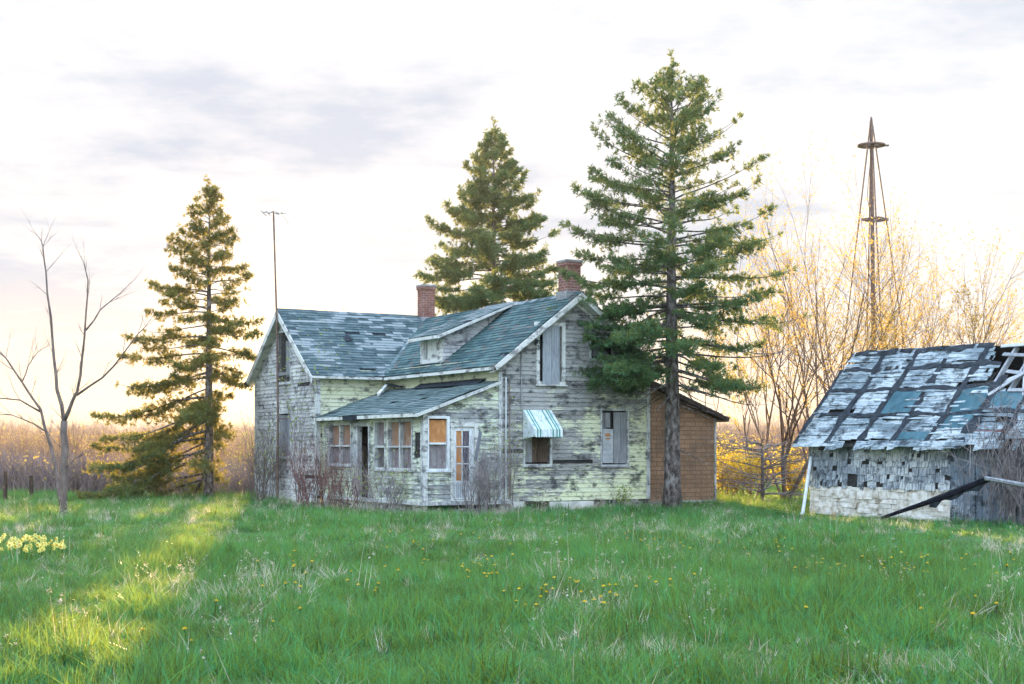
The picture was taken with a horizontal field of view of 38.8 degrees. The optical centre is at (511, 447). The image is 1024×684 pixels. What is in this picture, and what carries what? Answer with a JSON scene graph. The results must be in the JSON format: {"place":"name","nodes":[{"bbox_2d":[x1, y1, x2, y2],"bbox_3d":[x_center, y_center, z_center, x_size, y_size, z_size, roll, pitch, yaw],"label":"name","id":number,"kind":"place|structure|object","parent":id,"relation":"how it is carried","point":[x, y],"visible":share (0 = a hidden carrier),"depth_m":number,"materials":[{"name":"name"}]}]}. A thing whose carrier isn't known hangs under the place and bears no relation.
{"place":"outdoors","nodes":[
{"label":"outdoors","id":0,"kind":"place"},
{"bbox_2d":[0,478,1023,683],"bbox_3d":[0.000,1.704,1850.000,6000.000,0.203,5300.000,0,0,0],"label":"ground","id":1,"kind":"structure","parent":0,"point":[443,507],"depth_m":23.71,"materials":[{"name":"plant"}]},
{"bbox_2d":[3,471,6,499],"bbox_3d":[-16.200,1.274,46.498,0.136,1.053,0.130,0,0,34],"label":"fence post","id":2,"kind":"object","parent":1,"relation":"on","point":[5,485],"visible":0.79,"depth_m":46.45,"materials":[{"name":"wood"}]},
{"bbox_2d":[29,476,33,496],"bbox_3d":[-15.681,1.351,47.500,0.156,0.904,0.135,0,0,0],"label":"fence post","id":3,"kind":"object","parent":1,"relation":"on","point":[31,491],"visible":0.71,"depth_m":47.46,"materials":[{"name":"wood"}]},
{"bbox_2d":[0,212,164,515],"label":"bare tree","id":4,"kind":"object","parent":1,"relation":"on","point":[61,483],"visible":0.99,"depth_m":35.27,"materials":[{"name":"grey plant"}]},
{"bbox_2d":[0,436,254,495],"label":"thicket","id":5,"kind":"object","parent":1,"relation":"on","point":[40,470],"visible":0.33,"depth_m":51.90,"materials":[{"name":"brown plant"}]},
{"bbox_2d":[70,174,265,500],"bbox_3d":[-11.310,-3.038,47.355,6.862,11.835,7.070,0,0,41],"label":"spruce tree","id":6,"kind":"object","parent":1,"relation":"on","point":[207,408],"visible":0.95,"depth_m":46.95,"materials":[{"name":"green plant"}]},
{"bbox_2d":[224,399,289,501],"bbox_3d":[-7.661,0.074,44.794,2.604,3.376,2.421,0,0,28],"label":"shrub","id":7,"kind":"object","parent":1,"relation":"on","point":[264,478],"visible":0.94,"depth_m":44.79,"materials":[{"name":"brown plant"}]},
{"bbox_2d":[260,210,287,498],"bbox_3d":[-7.252,-2.800,44.804,0.850,9.001,1.000,0,0,0],"label":"antenna mast","id":8,"kind":"object","parent":1,"relation":"on","point":[278,418],"visible":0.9,"depth_m":44.78,"materials":[{"name":"metal"}]},
{"bbox_2d":[264,418,346,506],"bbox_3d":[-5.687,0.409,41.434,2.772,2.726,2.221,0,0,0],"label":"shrub","id":9,"kind":"object","parent":1,"relation":"on","point":[305,487],"visible":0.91,"depth_m":41.41,"materials":[{"name":"brown plant"}]},
{"bbox_2d":[271,308,350,503],"bbox_3d":[-6.034,-1.236,42.937,2.284,5.975,1.411,0,0,22],"label":"sapling","id":10,"kind":"object","parent":1,"relation":"on","point":[292,421],"visible":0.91,"depth_m":42.82,"materials":[{"name":"brown plant"}]},
{"bbox_2d":[310,442,372,509],"bbox_3d":[-4.454,0.694,39.644,2.092,2.214,1.887,0,0,0],"label":"shrub","id":11,"kind":"object","parent":1,"relation":"on","point":[354,490],"visible":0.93,"depth_m":39.52,"materials":[{"name":"brown plant"}]},
{"bbox_2d":[347,444,416,510],"bbox_3d":[-3.391,0.763,37.614,2.468,2.094,1.721,0,0,0],"label":"shrub","id":12,"kind":"object","parent":1,"relation":"on","point":[390,493],"visible":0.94,"depth_m":37.63,"materials":[{"name":"brown plant"}]},
{"bbox_2d":[0,412,805,450],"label":"wood","id":13,"kind":"object","parent":1,"relation":"on","point":[241,429],"visible":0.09,"depth_m":243.32,"materials":[{"name":"brown plant"}]},
{"bbox_2d":[0,383,824,480],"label":"thicket","id":14,"kind":"object","parent":1,"relation":"on","point":[37,447],"visible":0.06,"depth_m":79.94,"materials":[{"name":"brown plant"}]},
{"bbox_2d":[436,419,526,515],"bbox_3d":[-0.723,0.494,36.921,2.744,2.570,1.745,0,0,-17],"label":"shrub","id":15,"kind":"object","parent":1,"relation":"on","point":[486,487],"visible":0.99,"depth_m":36.76,"materials":[{"name":"brown plant"}]},
{"bbox_2d":[411,116,560,315],"bbox_3d":[-0.751,-5.710,57.867,9.629,15.206,8.840,0,0,0],"label":"spruce tree","id":16,"kind":"object","parent":1,"relation":"on","point":[518,279],"visible":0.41,"depth_m":57.11,"materials":[{"name":"green plant"}]},
{"bbox_2d":[245,259,729,513],"bbox_3d":[-0.636,-1.725,44.553,11.183,7.150,13.098,0,0,-29],"label":"farmhouse","id":17,"kind":"object","parent":1,"relation":"on","point":[423,382],"visible":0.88,"depth_m":39.88,"materials":[{"name":"grey wood"}]},
{"bbox_2d":[275,330,290,385],"bbox_3d":[-7.041,-2.800,45.109,0.175,1.700,1.270,0,0,-29],"label":"window","id":18,"kind":"structure","parent":17,"relation":"in","point":[283,342],"depth_m":45.11,"materials":[{"name":"grey wood"}]},
{"bbox_2d":[279,411,290,458],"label":"window","id":19,"kind":"structure","parent":17,"relation":"in","point":[286,423],"depth_m":45.04,"materials":[{"name":"grey wood"}]},
{"bbox_2d":[327,422,351,466],"bbox_3d":[-4.889,-0.090,41.662,0.185,1.260,1.730,0,0,-29],"label":"window","id":20,"kind":"structure","parent":17,"relation":"in","point":[343,430],"depth_m":41.66,"materials":[{"name":"white wood"}]},
{"bbox_2d":[372,420,385,470],"bbox_3d":[-3.535,-0.070,39.269,0.185,1.380,0.830,0,0,-29],"label":"window","id":21,"kind":"structure","parent":17,"relation":"in","point":[379,426],"depth_m":39.47,"materials":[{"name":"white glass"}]},
{"bbox_2d":[385,418,415,471],"bbox_3d":[-2.907,-0.070,38.159,0.185,1.380,1.600,0,0,-29],"label":"window","id":22,"kind":"structure","parent":17,"relation":"in","point":[399,431],"depth_m":38.15,"materials":[{"name":"white wood"}]},
{"bbox_2d":[420,338,439,363],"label":"dormer window","id":23,"kind":"structure","parent":17,"relation":"in","point":[430,348],"depth_m":41.70,"materials":[{"name":"white wood"}]},
{"bbox_2d":[426,416,451,471],"bbox_3d":[-1.905,-0.100,37.143,0.720,1.440,0.175,0,0,-30],"label":"window","id":24,"kind":"structure","parent":17,"relation":"in","point":[437,429],"depth_m":37.19,"materials":[{"name":"white paint"}]},
{"bbox_2d":[454,427,473,498],"bbox_3d":[-1.253,0.390,37.506,0.600,1.860,0.080,0,0,-30],"label":"door","id":25,"kind":"structure","parent":17,"relation":"in","point":[458,494],"depth_m":37.50,"materials":[{"name":"white paint"}]},
{"bbox_2d":[522,436,553,466],"bbox_3d":[0.663,-0.230,38.596,0.940,1.480,0.175,0,0,-30],"label":"window","id":26,"kind":"structure","parent":17,"relation":"in","point":[542,451],"depth_m":38.62,"materials":[{"name":"wood"}]},
{"bbox_2d":[534,322,566,385],"bbox_3d":[1.013,-2.500,38.812,0.960,1.700,0.205,0,0,-29],"label":"window","id":27,"kind":"structure","parent":17,"relation":"in","point":[551,358],"depth_m":38.76,"materials":[{"name":"grey wood"}]},
{"bbox_2d":[588,336,614,361],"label":"window","id":28,"kind":"structure","parent":17,"relation":"in","point":[608,351],"depth_m":39.58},
{"bbox_2d":[599,409,630,467],"bbox_3d":[2.784,-0.270,39.814,0.990,1.600,0.205,0,0,-30],"label":"window","id":29,"kind":"structure","parent":17,"relation":"in","point":[614,423],"depth_m":39.80,"materials":[{"name":"grey wood"}]},
{"bbox_2d":[480,387,537,511],"bbox_3d":[-0.080,0.084,37.689,1.724,3.275,1.730,0,0,39],"label":"shrub","id":30,"kind":"object","parent":1,"relation":"on","point":[515,468],"visible":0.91,"depth_m":37.53,"materials":[{"name":"brown plant"}]},
{"bbox_2d":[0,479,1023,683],"bbox_3d":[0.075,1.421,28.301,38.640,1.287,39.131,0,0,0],"label":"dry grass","id":31,"kind":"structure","parent":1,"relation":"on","point":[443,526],"depth_m":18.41,"materials":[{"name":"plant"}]},
{"bbox_2d":[613,481,634,505],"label":"weed","id":32,"kind":"object","parent":1,"relation":"on","point":[624,495],"visible":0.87,"depth_m":39.48,"materials":[{"name":"green plant"}]},
{"bbox_2d":[545,49,810,508],"bbox_3d":[4.161,-4.513,39.540,6.546,12.688,6.521,0,0,-37],"label":"spruce tree","id":33,"kind":"object","parent":1,"relation":"on","point":[638,373],"visible":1,"depth_m":38.75,"materials":[{"name":"green plant"}]},
{"bbox_2d":[644,258,821,496],"bbox_3d":[7.489,-2.465,50.118,6.328,8.604,5.243,0,0,20],"label":"budding tree","id":34,"kind":"object","parent":1,"relation":"on","point":[767,413],"visible":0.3,"depth_m":50.12,"materials":[{"name":"beige plant"}]},
{"bbox_2d":[717,428,754,496],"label":"yellow bush","id":35,"kind":"object","parent":1,"relation":"on","point":[718,451],"visible":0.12,"depth_m":49.75,"materials":[{"name":"beige plant"}]},
{"bbox_2d":[717,439,768,498],"bbox_3d":[7.220,0.734,46.884,2.259,2.071,1.756,0,0,0],"label":"yellow bush","id":36,"kind":"object","parent":1,"relation":"on","point":[744,469],"visible":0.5,"depth_m":46.82,"materials":[{"name":"beige plant"}]},
{"bbox_2d":[689,417,809,501],"bbox_3d":[7.385,0.519,44.194,4.789,2.992,4.828,0,0,0],"label":"bush","id":37,"kind":"object","parent":1,"relation":"on","point":[762,488],"visible":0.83,"depth_m":43.95,"materials":[{"name":"plant"}]},
{"bbox_2d":[764,445,809,496],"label":"yellow bush","id":38,"kind":"object","parent":1,"relation":"on","point":[790,482],"visible":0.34,"depth_m":47.78,"materials":[{"name":"beige plant"}]},
{"bbox_2d":[801,456,812,513],"bbox_3d":[7.527,0.966,37.150,0.088,1.501,0.674,0,0,32],"label":"pole","id":39,"kind":"object","parent":1,"relation":"on","point":[806,485],"visible":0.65,"depth_m":37.12,"materials":[{"name":"white paint"}]},
{"bbox_2d":[665,177,971,500],"bbox_3d":[9.124,-3.594,44.984,9.274,10.850,10.449,0,0,0],"label":"budding tree","id":40,"kind":"object","parent":1,"relation":"on","point":[794,414],"visible":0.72,"depth_m":44.00,"materials":[{"name":"beige plant"}]},
{"bbox_2d":[712,131,957,420],"bbox_3d":[10.564,-4.367,49.638,9.167,12.298,5.805,0,0,-30],"label":"budding tree","id":41,"kind":"object","parent":1,"relation":"on","point":[789,315],"visible":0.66,"depth_m":48.82,"materials":[{"name":"beige plant"}]},
{"bbox_2d":[750,134,965,387],"bbox_3d":[11.883,-4.097,50.386,7.433,11.868,9.886,0,0,45],"label":"budding tree","id":42,"kind":"object","parent":1,"relation":"on","point":[878,316],"visible":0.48,"depth_m":49.80,"materials":[{"name":"beige plant"}]},
{"bbox_2d":[841,117,904,369],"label":"windmill tower","id":43,"kind":"structure","parent":1,"relation":"on","point":[871,145],"depth_m":51.96,"materials":[{"name":"metal"}]},
{"bbox_2d":[791,342,1023,523],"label":"shed","id":44,"kind":"structure","parent":1,"relation":"on","point":[868,429],"depth_m":35.43,"materials":[{"name":"wood"}]},
{"bbox_2d":[924,361,1023,525],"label":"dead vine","id":45,"kind":"object","parent":44,"relation":"hanging from","point":[1013,474],"visible":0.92,"depth_m":32.16,"materials":[{"name":"brown plant"}]},
{"bbox_2d":[984,476,1023,487],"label":"loose log","id":46,"kind":"object","parent":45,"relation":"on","point":[1006,482],"visible":1,"depth_m":30.29,"materials":[{"name":"grey wood"}]},
{"bbox_2d":[840,222,1023,348],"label":"budding tree","id":47,"kind":"object","parent":1,"relation":"on","point":[973,338],"visible":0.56,"depth_m":45.88,"materials":[{"name":"beige plant"}]},
{"bbox_2d":[879,475,991,519],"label":"fallen beam","id":48,"kind":"structure","parent":1,"relation":"on","point":[958,492],"depth_m":32.03,"materials":[{"name":"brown wood"}]},
{"bbox_2d":[0,0,1023,432],"label":"sky","id":49,"kind":"structure","parent":0,"point":[354,121],"materials":[{"name":"white"}]}
]}

